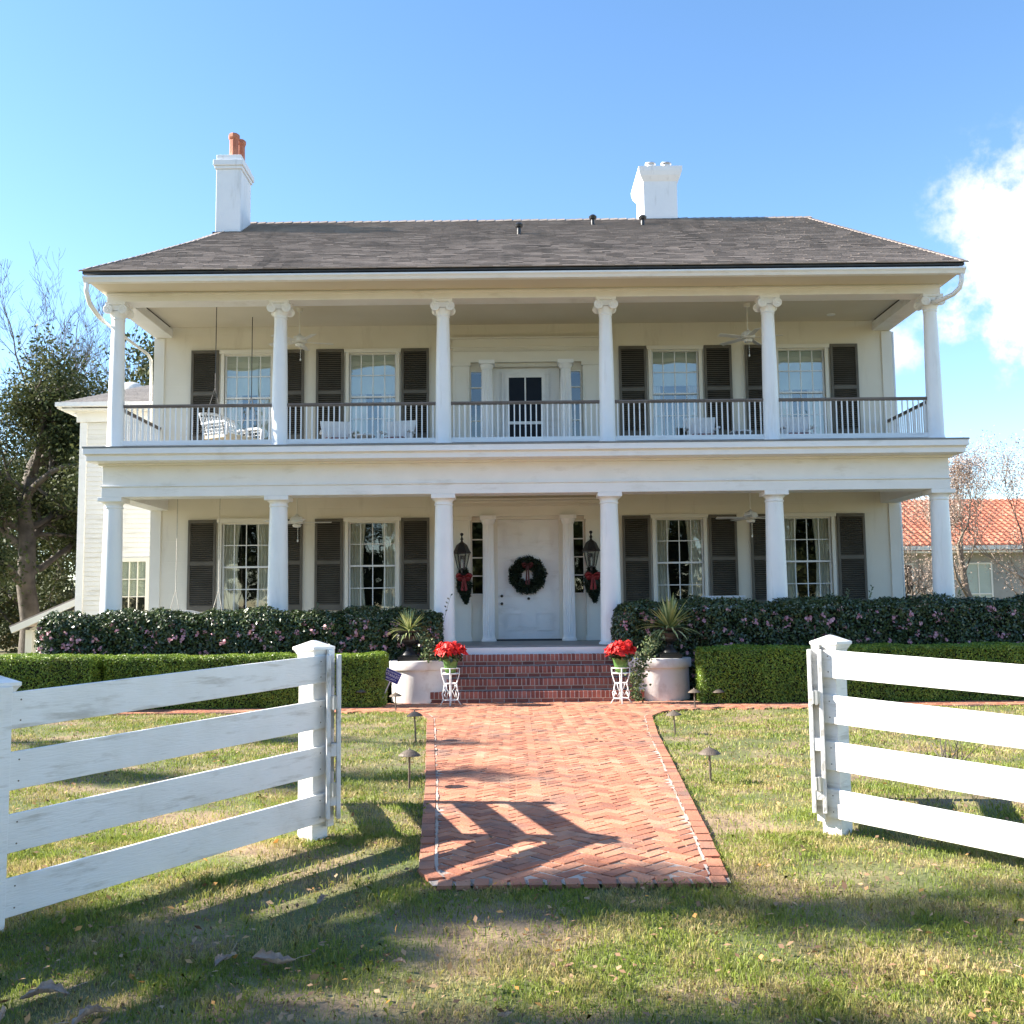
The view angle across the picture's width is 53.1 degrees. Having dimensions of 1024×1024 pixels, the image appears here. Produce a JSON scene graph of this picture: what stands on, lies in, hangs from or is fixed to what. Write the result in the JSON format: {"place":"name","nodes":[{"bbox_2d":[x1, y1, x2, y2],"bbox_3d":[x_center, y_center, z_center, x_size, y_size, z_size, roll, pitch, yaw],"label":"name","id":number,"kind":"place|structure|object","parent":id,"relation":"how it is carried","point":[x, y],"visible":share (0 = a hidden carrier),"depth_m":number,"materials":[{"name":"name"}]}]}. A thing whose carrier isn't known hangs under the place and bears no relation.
{"place":"outdoors","nodes":[
{"label":"outdoors","id":0,"kind":"place"},
{"bbox_2d":[0,632,1023,1023],"bbox_3d":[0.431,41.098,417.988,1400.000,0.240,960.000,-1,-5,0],"label":"ground","id":1,"kind":"structure","parent":0,"point":[478,926],"depth_m":5.51,"materials":[{"name":"green plant"}]},
{"bbox_2d":[0,1005,5,1020],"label":"fallen leaf","id":2,"kind":"object","parent":1,"relation":"on","point":[2,1011],"visible":1,"depth_m":4.18,"materials":[{"name":"plant"}]},
{"bbox_2d":[0,612,17,651],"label":"shrub","id":3,"kind":"object","parent":1,"relation":"on","point":[10,642],"visible":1,"depth_m":36.32,"materials":[{"name":"green plant"}]},
{"bbox_2d":[1,538,71,624],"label":"shrub","id":4,"kind":"object","parent":1,"relation":"on","point":[47,567],"depth_m":66.80,"materials":[{"name":"green plant"}]},
{"bbox_2d":[0,572,74,652],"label":"shrub","id":5,"kind":"object","parent":1,"relation":"on","point":[4,625],"visible":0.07,"depth_m":43.62,"materials":[{"name":"green plant"}]},
{"bbox_2d":[1,588,74,643],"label":"shrub","id":6,"kind":"object","parent":1,"relation":"on","point":[16,609],"visible":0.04,"depth_m":38.63,"materials":[{"name":"green plant"}]},
{"bbox_2d":[0,421,76,652],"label":"evergreen oak","id":7,"kind":"object","parent":1,"relation":"on","point":[9,595],"visible":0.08,"depth_m":37.09,"materials":[{"name":"green plant"}]},
{"bbox_2d":[2,550,75,628],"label":"shrub","id":8,"kind":"object","parent":1,"relation":"on","point":[49,576],"visible":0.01,"depth_m":52.25,"materials":[{"name":"green plant"}]},
{"bbox_2d":[9,598,74,653],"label":"outbuilding","id":9,"kind":"structure","parent":1,"relation":"on","point":[33,620],"depth_m":29.84,"materials":[{"name":"white wood"}]},
{"bbox_2d":[19,978,87,999],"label":"fallen leaf","id":10,"kind":"object","parent":1,"relation":"on","point":[49,986],"visible":1,"depth_m":4.47,"materials":[{"name":"plant"}]},
{"bbox_2d":[0,290,109,646],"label":"bare tree","id":11,"kind":"object","parent":1,"relation":"on","point":[31,353],"visible":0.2,"depth_m":50.72,"materials":[{"name":"plant"}]},
{"bbox_2d":[0,652,112,691],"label":"boxwood hedge","id":12,"kind":"object","parent":1,"relation":"on","point":[31,671],"visible":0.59,"depth_m":16.55,"materials":[{"name":"green plant"}]},
{"bbox_2d":[0,242,126,602],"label":"bare tree","id":13,"kind":"object","parent":1,"relation":"on","point":[86,351],"visible":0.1,"depth_m":45.64,"materials":[{"name":"plant"}]},
{"bbox_2d":[54,556,75,589],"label":"shrub","id":14,"kind":"object","parent":1,"relation":"on","point":[65,574],"depth_m":61.45,"materials":[{"name":"green plant"}]},
{"bbox_2d":[0,246,132,594],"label":"bare tree","id":15,"kind":"object","parent":1,"relation":"on","point":[9,323],"visible":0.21,"depth_m":47.49,"materials":[{"name":"plant"}]},
{"bbox_2d":[0,316,147,653],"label":"evergreen oak","id":16,"kind":"object","parent":1,"relation":"on","point":[51,449],"visible":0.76,"depth_m":32.31,"materials":[{"name":"green plant"}]},
{"bbox_2d":[55,1004,108,1023],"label":"fallen leaf","id":17,"kind":"object","parent":1,"relation":"on","point":[87,1010],"visible":1,"depth_m":4.20,"materials":[{"name":"brown plant"}]},
{"bbox_2d":[53,289,149,388],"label":"tree","id":18,"kind":"object","parent":1,"relation":"on","point":[98,361],"visible":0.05,"depth_m":47.11,"materials":[{"name":"plant"}]},
{"bbox_2d":[56,327,155,561],"bbox_3d":[-11.785,-1.210,37.061,10.315,13.129,12.580,-3,-6,20],"label":"evergreen oak","id":19,"kind":"object","parent":1,"relation":"on","point":[140,370],"visible":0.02,"depth_m":35.47,"materials":[{"name":"green plant"}]},
{"bbox_2d":[0,640,334,931],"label":"board fence","id":20,"kind":"object","parent":1,"relation":"on","point":[304,764],"visible":0.86,"depth_m":6.15,"materials":[{"name":"paint"}]},
{"bbox_2d":[325,654,340,819],"bbox_3d":[-1.457,1.651,7.934,0.100,1.140,1.538,1,-6,-16],"label":"gate leaf","id":21,"kind":"object","parent":20,"relation":"attached to","point":[332,789],"visible":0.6,"depth_m":7.22,"materials":[{"name":"paint"}]},
{"bbox_2d":[215,943,236,965],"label":"fallen leaf","id":22,"kind":"object","parent":1,"relation":"on","point":[219,958],"visible":1,"depth_m":4.82,"materials":[{"name":"plant"}]},
{"bbox_2d":[33,594,452,700],"bbox_3d":[-4.776,2.445,18.263,7.486,1.884,0.873,-1,-5,0],"label":"camellia hedge","id":23,"kind":"object","parent":1,"relation":"on","point":[239,631],"visible":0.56,"depth_m":18.05,"materials":[{"name":"green plant"}]},
{"bbox_2d":[103,651,388,709],"bbox_3d":[-4.397,2.797,17.091,4.676,0.925,0.737,-1,-5,0],"label":"boxwood hedge","id":24,"kind":"object","parent":1,"relation":"on","point":[366,671],"visible":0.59,"depth_m":16.81,"materials":[{"name":"green plant"}]},
{"bbox_2d":[252,948,310,963],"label":"fallen leaf","id":25,"kind":"object","parent":1,"relation":"on","point":[271,956],"visible":1,"depth_m":4.82,"materials":[{"name":"plant"}]},
{"bbox_2d":[317,887,331,903],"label":"fallen leaf","id":26,"kind":"object","parent":1,"relation":"on","point":[321,898],"visible":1,"depth_m":5.72,"materials":[{"name":"plant"}]},
{"bbox_2d":[383,667,401,695],"bbox_3d":[-2.023,2.909,16.939,0.413,0.674,0.029,-1,-5,3],"label":"yard sign","id":27,"kind":"object","parent":1,"relation":"on","point":[393,676],"visible":1,"depth_m":16.95,"materials":[{"name":"blue plastic"}]},
{"bbox_2d":[386,954,405,962],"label":"fallen leaf","id":28,"kind":"object","parent":1,"relation":"on","point":[400,959],"visible":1,"depth_m":4.78,"materials":[{"name":"grey plant"}]},
{"bbox_2d":[398,747,420,789],"bbox_3d":[-0.925,2.315,9.229,0.206,0.380,0.206,0,-7,0],"label":"path light","id":29,"kind":"object","parent":1,"relation":"on","point":[409,753],"visible":0.99,"depth_m":9.21,"materials":[{"name":"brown metal"}]},
{"bbox_2d":[406,710,422,740],"bbox_3d":[-1.180,2.613,12.468,0.206,0.400,0.206,-3,-8,0],"label":"path light","id":30,"kind":"object","parent":1,"relation":"on","point":[414,714],"visible":0.98,"depth_m":12.45,"materials":[{"name":"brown metal"}]},
{"bbox_2d":[389,659,448,703],"bbox_3d":[-1.589,2.939,17.885,1.100,0.715,1.100,-1,-5,0],"label":"drum planter","id":31,"kind":"object","parent":1,"relation":"on","point":[419,682],"visible":0.65,"depth_m":17.41,"materials":[{"name":"paint"}]},
{"bbox_2d":[394,630,424,660],"bbox_3d":[-1.776,2.309,17.703,0.560,0.520,0.560,-1,-5,0],"label":"garden urn","id":32,"kind":"object","parent":31,"relation":"on","point":[409,653],"visible":0.94,"depth_m":17.54,"materials":[{"name":"black metal"}]},
{"bbox_2d":[389,607,430,643],"bbox_3d":[-1.759,1.960,17.752,0.840,0.637,0.827,-1,-5,0],"label":"spiky plant","id":33,"kind":"object","parent":32,"relation":"in","point":[407,623],"visible":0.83,"depth_m":17.67,"materials":[{"name":"green plant"}]},
{"bbox_2d":[416,627,439,662],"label":"trailing ivy","id":34,"kind":"object","parent":32,"relation":"in","point":[428,649],"visible":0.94,"depth_m":17.42,"materials":[{"name":"green plant"}]},
{"bbox_2d":[498,1005,515,1016],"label":"fallen leaf","id":35,"kind":"object","parent":1,"relation":"on","point":[505,1014],"visible":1,"depth_m":4.17,"materials":[{"name":"plant"}]},
{"bbox_2d":[0,705,1023,1023],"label":"leaf litter","id":36,"kind":"object","parent":1,"relation":"on","point":[844,885],"visible":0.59,"depth_m":5.09,"materials":[{"name":"brown plant"}]},
{"bbox_2d":[55,132,969,654],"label":"house","id":37,"kind":"structure","parent":1,"relation":"on","point":[549,386],"depth_m":21.30,"materials":[{"name":"paint"}]},
{"bbox_2d":[122,558,148,620],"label":"window","id":38,"kind":"structure","parent":37,"relation":"in","point":[135,571],"depth_m":23.94,"materials":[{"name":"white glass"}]},
{"bbox_2d":[165,499,221,620],"bbox_3d":[-6.242,1.027,20.237,0.807,3.020,1.037,-4,-7,35],"label":"porch swing","id":39,"kind":"object","parent":37,"relation":"hanging from","point":[190,611],"visible":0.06,"depth_m":20.47,"materials":[{"name":"white wood"}]},
{"bbox_2d":[199,307,262,439],"bbox_3d":[-5.635,-2.728,20.584,0.807,2.670,1.037,-3,-6,28],"label":"porch swing","id":40,"kind":"object","parent":37,"relation":"hanging from","point":[227,429],"visible":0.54,"depth_m":20.33,"materials":[{"name":"white wood"}]},
{"bbox_2d":[217,518,268,613],"bbox_3d":[-5.568,1.147,21.456,1.204,2.015,0.277,-1,-5,0],"label":"window","id":41,"kind":"structure","parent":37,"relation":"in","point":[229,542],"depth_m":21.51,"materials":[{"name":"glass"}]},
{"bbox_2d":[219,349,272,438],"bbox_3d":[-5.606,-2.427,21.792,1.204,2.035,0.277,-1,-5,0],"label":"window","id":42,"kind":"structure","parent":37,"relation":"in","point":[235,370],"depth_m":21.86,"materials":[{"name":"white paint"}]},
{"bbox_2d":[263,498,331,541],"bbox_3d":[-4.200,0.043,20.197,1.285,1.110,1.329,-1,-5,0],"label":"ceiling fan","id":43,"kind":"object","parent":37,"relation":"hanging from","point":[296,520],"visible":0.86,"depth_m":20.11,"materials":[{"name":"metal"}]},
{"bbox_2d":[269,308,332,360],"bbox_3d":[-4.255,-3.548,20.572,1.330,1.070,1.272,-1,-5,0],"label":"ceiling fan","id":44,"kind":"object","parent":37,"relation":"hanging from","point":[299,340],"visible":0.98,"depth_m":20.47,"materials":[{"name":"metal"}]},
{"bbox_2d":[320,421,353,438],"bbox_3d":[-3.569,-1.462,20.794,0.660,0.875,0.687,1,-5,-12],"label":"wicker armchair","id":45,"kind":"object","parent":37,"relation":"on","point":[336,430],"visible":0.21,"depth_m":21.05,"materials":[{"name":"white wicker"}]},
{"bbox_2d":[353,433,374,437],"bbox_3d":[-2.964,-1.299,20.565,0.440,0.495,0.440,-1,-5,0],"label":"side table","id":46,"kind":"object","parent":37,"relation":"on","point":[364,435],"visible":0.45,"depth_m":20.50,"materials":[{"name":"white wicker"}]},
{"bbox_2d":[343,517,400,609],"bbox_3d":[-2.918,1.120,21.456,1.204,2.015,0.277,-1,-5,0],"label":"window","id":47,"kind":"structure","parent":37,"relation":"in","point":[354,533],"depth_m":21.49,"materials":[{"name":"glass"}]},
{"bbox_2d":[344,348,400,438],"bbox_3d":[-2.956,-2.454,21.792,1.204,2.035,0.277,-1,-5,0],"label":"window","id":48,"kind":"structure","parent":37,"relation":"in","point":[373,374],"depth_m":21.86,"materials":[{"name":"white paint"}]},
{"bbox_2d":[379,420,415,437],"bbox_3d":[-2.335,-1.475,20.795,0.660,0.875,0.687,-2,-5,10],"label":"wicker armchair","id":49,"kind":"object","parent":37,"relation":"on","point":[402,429],"visible":0.28,"depth_m":21.05,"materials":[{"name":"white wicker"}]},
{"bbox_2d":[454,533,470,575],"bbox_3d":[-1.016,0.931,21.083,0.441,1.000,0.334,9,-11,-61],"label":"wall lantern","id":50,"kind":"object","parent":37,"relation":"attached to","point":[461,547],"depth_m":21.01,"materials":[{"name":"black metal"}]},
{"bbox_2d":[455,567,472,603],"bbox_3d":[-0.982,1.516,21.102,0.414,0.812,0.294,-1,-5,0],"label":"door swag","id":51,"kind":"object","parent":37,"relation":"attached to","point":[464,589],"depth_m":21.07,"materials":[{"name":"green plant"}]},
{"bbox_2d":[505,373,545,436],"bbox_3d":[0.289,-1.967,21.760,0.840,1.970,0.040,-1,-5,0],"label":"balcony door","id":52,"kind":"structure","parent":37,"relation":"in","point":[519,387],"depth_m":21.79,"materials":[{"name":"white paint"}]},
{"bbox_2d":[508,554,547,594],"bbox_3d":[0.336,1.302,21.355,0.867,0.864,0.345,-1,-5,0],"label":"wreath","id":53,"kind":"object","parent":37,"relation":"attached to","point":[526,563],"visible":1,"depth_m":21.35,"materials":[{"name":"green plant"}]},
{"bbox_2d":[497,519,559,638],"bbox_3d":[0.345,1.411,21.477,1.280,2.510,0.110,-1,-5,0],"label":"front door","id":54,"kind":"structure","parent":37,"relation":"in","point":[531,616],"depth_m":21.46,"materials":[{"name":"white paint"}]},
{"bbox_2d":[582,531,599,572],"bbox_3d":[1.644,0.884,21.085,0.441,1.000,0.334,9,-11,-61],"label":"wall lantern","id":55,"kind":"object","parent":37,"relation":"attached to","point":[591,545],"depth_m":21.03,"materials":[{"name":"black metal"}]},
{"bbox_2d":[583,565,599,602],"bbox_3d":[1.657,1.487,21.098,0.408,0.821,0.285,-1,-5,0],"label":"door swag","id":56,"kind":"object","parent":37,"relation":"attached to","point":[591,582],"depth_m":21.07,"materials":[{"name":"green plant"}]},
{"bbox_2d":[646,345,703,434],"bbox_3d":[3.474,-2.522,21.792,1.204,2.035,0.277,-1,-5,0],"label":"window","id":57,"kind":"structure","parent":37,"relation":"in","point":[675,369],"depth_m":21.86,"materials":[{"name":"white paint"}]},
{"bbox_2d":[650,514,708,608],"bbox_3d":[3.511,1.052,21.456,1.204,2.015,0.277,-1,-5,0],"label":"window","id":58,"kind":"structure","parent":37,"relation":"in","point":[696,529],"depth_m":21.51,"materials":[{"name":"white paint"}]},
{"bbox_2d":[684,417,719,434],"bbox_3d":[3.858,-1.540,20.796,0.660,0.875,0.687,-1,-5,4],"label":"wicker armchair","id":59,"kind":"object","parent":37,"relation":"on","point":[698,425],"visible":0.26,"depth_m":21.06,"materials":[{"name":"white wicker"}]},
{"bbox_2d":[701,595,745,608],"bbox_3d":[4.222,2.086,20.194,0.880,0.875,0.510,-1,-5,0],"label":"porch bench","id":60,"kind":"object","parent":37,"relation":"on","point":[736,596],"visible":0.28,"depth_m":20.41,"materials":[{"name":"white wood"}]},
{"bbox_2d":[730,429,751,434],"bbox_3d":[4.606,-1.379,20.565,0.440,0.495,0.440,-1,-5,0],"label":"side table","id":61,"kind":"object","parent":37,"relation":"on","point":[741,432],"visible":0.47,"depth_m":20.50,"materials":[{"name":"white wicker"}]},
{"bbox_2d":[717,303,782,356],"bbox_3d":[4.731,-3.645,20.489,1.328,1.080,1.287,-1,-5,0],"label":"ceiling fan","id":62,"kind":"object","parent":37,"relation":"hanging from","point":[747,336],"visible":0.99,"depth_m":20.45,"materials":[{"name":"metal"}]},
{"bbox_2d":[716,493,784,536],"bbox_3d":[4.654,-0.051,20.190,1.270,1.110,1.330,-1,-5,0],"label":"ceiling fan","id":63,"kind":"object","parent":37,"relation":"hanging from","point":[750,515],"visible":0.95,"depth_m":20.12,"materials":[{"name":"metal"}]},
{"bbox_2d":[779,416,816,433],"bbox_3d":[5.787,-1.560,20.796,0.660,0.875,0.687,-1,-5,3],"label":"wicker armchair","id":64,"kind":"object","parent":37,"relation":"on","point":[795,425],"visible":0.23,"depth_m":21.06,"materials":[{"name":"white wicker"}]},
{"bbox_2d":[776,344,830,433],"bbox_3d":[6.154,-2.550,21.792,1.204,2.035,0.277,-1,-5,0],"label":"window","id":65,"kind":"structure","parent":37,"relation":"in","point":[801,370],"depth_m":21.86,"materials":[{"name":"white paint"}]},
{"bbox_2d":[784,512,837,607],"bbox_3d":[6.191,1.024,21.456,1.204,2.015,0.277,-1,-5,0],"label":"window","id":66,"kind":"structure","parent":37,"relation":"in","point":[824,532],"depth_m":21.51,"materials":[{"name":"white paint"}]},
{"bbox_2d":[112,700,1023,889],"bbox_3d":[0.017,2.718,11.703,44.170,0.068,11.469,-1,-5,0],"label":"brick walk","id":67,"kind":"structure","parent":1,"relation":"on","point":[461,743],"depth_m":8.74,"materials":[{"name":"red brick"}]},
{"bbox_2d":[356,688,365,706],"bbox_3d":[-2.466,3.059,16.797,0.206,0.350,0.206,0,-8,0],"label":"path light","id":68,"kind":"object","parent":67,"relation":"on","point":[362,691],"visible":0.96,"depth_m":16.75,"materials":[{"name":"brown metal"}]},
{"bbox_2d":[389,692,401,709],"bbox_3d":[-1.851,3.020,16.292,0.206,0.320,0.206,-2,-6,0],"label":"path light","id":69,"kind":"object","parent":67,"relation":"on","point":[395,694],"visible":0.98,"depth_m":16.26,"materials":[{"name":"brown metal"}]},
{"bbox_2d":[440,667,460,705],"bbox_3d":[-1.020,2.900,17.004,0.330,0.617,0.312,3,-6,-30],"label":"plant stand","id":70,"kind":"object","parent":67,"relation":"on","point":[450,674],"visible":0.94,"depth_m":16.97,"materials":[{"name":"white paint"}]},
{"bbox_2d":[433,641,468,672],"bbox_3d":[-1.020,2.407,17.046,0.614,0.535,0.545,-1,-5,0],"label":"poinsettia","id":71,"kind":"object","parent":70,"relation":"on","point":[447,652],"visible":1,"depth_m":16.94,"materials":[{"name":"red plant"}]},
{"bbox_2d":[430,653,644,703],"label":"front steps","id":72,"kind":"structure","parent":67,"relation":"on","point":[527,678],"depth_m":17.68,"materials":[{"name":"brick"}]},
{"bbox_2d":[611,667,631,703],"bbox_3d":[1.810,2.880,17.003,0.330,0.597,0.312,3,-6,-30],"label":"plant stand","id":73,"kind":"object","parent":67,"relation":"on","point":[621,692],"visible":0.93,"depth_m":16.99,"materials":[{"name":"white paint"}]},
{"bbox_2d":[604,639,636,672],"bbox_3d":[1.806,2.387,17.059,0.572,0.558,0.557,-1,-5,0],"label":"poinsettia","id":74,"kind":"object","parent":73,"relation":"on","point":[620,651],"visible":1,"depth_m":16.93,"materials":[{"name":"red plant"}]},
{"bbox_2d":[688,688,699,707],"bbox_3d":[2.887,2.951,16.194,0.206,0.340,0.206,-2,-6,0],"label":"path light","id":75,"kind":"object","parent":67,"relation":"on","point":[694,690],"visible":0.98,"depth_m":16.17,"materials":[{"name":"brown metal"}]},
{"bbox_2d":[712,689,723,703],"bbox_3d":[3.388,3.027,16.786,0.206,0.290,0.206,-2,-5,0],"label":"path light","id":76,"kind":"object","parent":67,"relation":"on","point":[718,691],"visible":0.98,"depth_m":16.75,"materials":[{"name":"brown metal"}]},
{"bbox_2d":[628,657,690,700],"bbox_3d":[2.580,2.895,17.885,1.100,0.715,1.100,-1,-5,0],"label":"drum planter","id":77,"kind":"object","parent":1,"relation":"on","point":[667,679],"visible":0.64,"depth_m":17.41,"materials":[{"name":"paint"}]},
{"bbox_2d":[653,628,683,657],"bbox_3d":[2.724,2.261,17.703,0.560,0.520,0.560,-1,-5,0],"label":"garden urn","id":78,"kind":"object","parent":77,"relation":"on","point":[669,651],"visible":0.89,"depth_m":17.54,"materials":[{"name":"black metal"}]},
{"bbox_2d":[624,626,667,702],"bbox_3d":[2.275,2.586,17.317,0.955,1.301,0.363,3,-7,-34],"label":"trailing ivy","id":79,"kind":"object","parent":78,"relation":"hanging from","point":[634,694],"visible":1,"depth_m":17.22,"materials":[{"name":"green plant"}]},
{"bbox_2d":[637,594,695,639],"bbox_3d":[2.684,1.805,17.775,1.148,0.835,1.277,-1,-5,0],"label":"spiky plant","id":80,"kind":"object","parent":78,"relation":"in","point":[668,613],"visible":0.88,"depth_m":17.63,"materials":[{"name":"green plant"}]},
{"bbox_2d":[666,709,681,733],"bbox_3d":[2.062,2.670,13.009,0.206,0.320,0.206,-3,-7,0],"label":"path light","id":81,"kind":"object","parent":1,"relation":"on","point":[673,713],"visible":1,"depth_m":12.98,"materials":[{"name":"brown metal"}]},
{"bbox_2d":[698,746,720,783],"bbox_3d":[1.811,2.315,9.370,0.206,0.350,0.206,-2,-4,0],"label":"path light","id":82,"kind":"object","parent":1,"relation":"on","point":[709,752],"visible":1,"depth_m":9.35,"materials":[{"name":"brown metal"}]},
{"bbox_2d":[610,585,1023,697],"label":"camellia hedge","id":83,"kind":"object","parent":1,"relation":"on","point":[906,620],"visible":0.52,"depth_m":18.07,"materials":[{"name":"green plant"}]},
{"bbox_2d":[694,641,1023,703],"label":"boxwood hedge","id":84,"kind":"object","parent":1,"relation":"on","point":[750,673],"visible":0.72,"depth_m":16.84,"materials":[{"name":"green plant"}]},
{"bbox_2d":[809,635,1023,857],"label":"board fence","id":85,"kind":"object","parent":1,"relation":"on","point":[843,712],"visible":0.87,"depth_m":6.78,"materials":[{"name":"paint"}]},
{"bbox_2d":[807,649,827,813],"bbox_3d":[2.402,1.611,7.941,0.100,1.140,1.539,-2,-6,19],"label":"gate leaf","id":86,"kind":"object","parent":85,"relation":"attached to","point":[819,784],"visible":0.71,"depth_m":7.24,"materials":[{"name":"paint"}]},
{"bbox_2d":[902,501,962,605],"bbox_3d":[10.645,1.807,27.340,3.130,4.534,3.103,-1,-5,0],"label":"crepe myrtle","id":87,"kind":"object","parent":1,"relation":"on","point":[921,590],"visible":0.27,"depth_m":27.35,"materials":[{"name":"brown plant"}]},
{"bbox_2d":[907,738,980,760],"bbox_3d":[3.784,2.203,9.116,0.530,0.498,0.708,3,-6,-30],"label":"dormant shrub","id":88,"kind":"object","parent":1,"relation":"on","point":[944,751],"visible":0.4,"depth_m":9.08,"materials":[{"name":"plant"}]},
{"bbox_2d":[901,430,1012,603],"bbox_3d":[12.061,0.916,29.215,4.855,6.648,4.480,-1,-5,0],"label":"crepe myrtle","id":89,"kind":"object","parent":1,"relation":"on","point":[958,469],"visible":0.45,"depth_m":28.75,"materials":[{"name":"brown plant"}]},
{"bbox_2d":[912,433,1023,579],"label":"crepe myrtle","id":90,"kind":"object","parent":1,"relation":"on","point":[1007,489],"visible":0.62,"depth_m":28.64,"materials":[{"name":"brown plant"}]},
{"bbox_2d":[965,429,1023,594],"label":"crepe myrtle","id":91,"kind":"object","parent":1,"relation":"on","point":[1011,553],"visible":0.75,"depth_m":29.60,"materials":[{"name":"brown plant"}]},
{"bbox_2d":[0,0,1023,590],"label":"sky","id":92,"kind":"structure","parent":0,"point":[902,121],"materials":[{"name":"blue"}]},
{"bbox_2d":[901,498,1023,606],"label":"red roofed house","id":93,"kind":"structure","parent":0,"point":[987,584],"depth_m":37.78,"materials":[{"name":"tile"}]},
{"bbox_2d":[904,563,914,600],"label":"window","id":94,"kind":"structure","parent":93,"relation":"in","point":[909,564],"depth_m":37.69,"materials":[{"name":"white glass"}]},
{"bbox_2d":[965,562,993,605],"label":"window","id":95,"kind":"structure","parent":93,"relation":"in","point":[981,584],"depth_m":37.68,"materials":[{"name":"white glass"}]}
]}

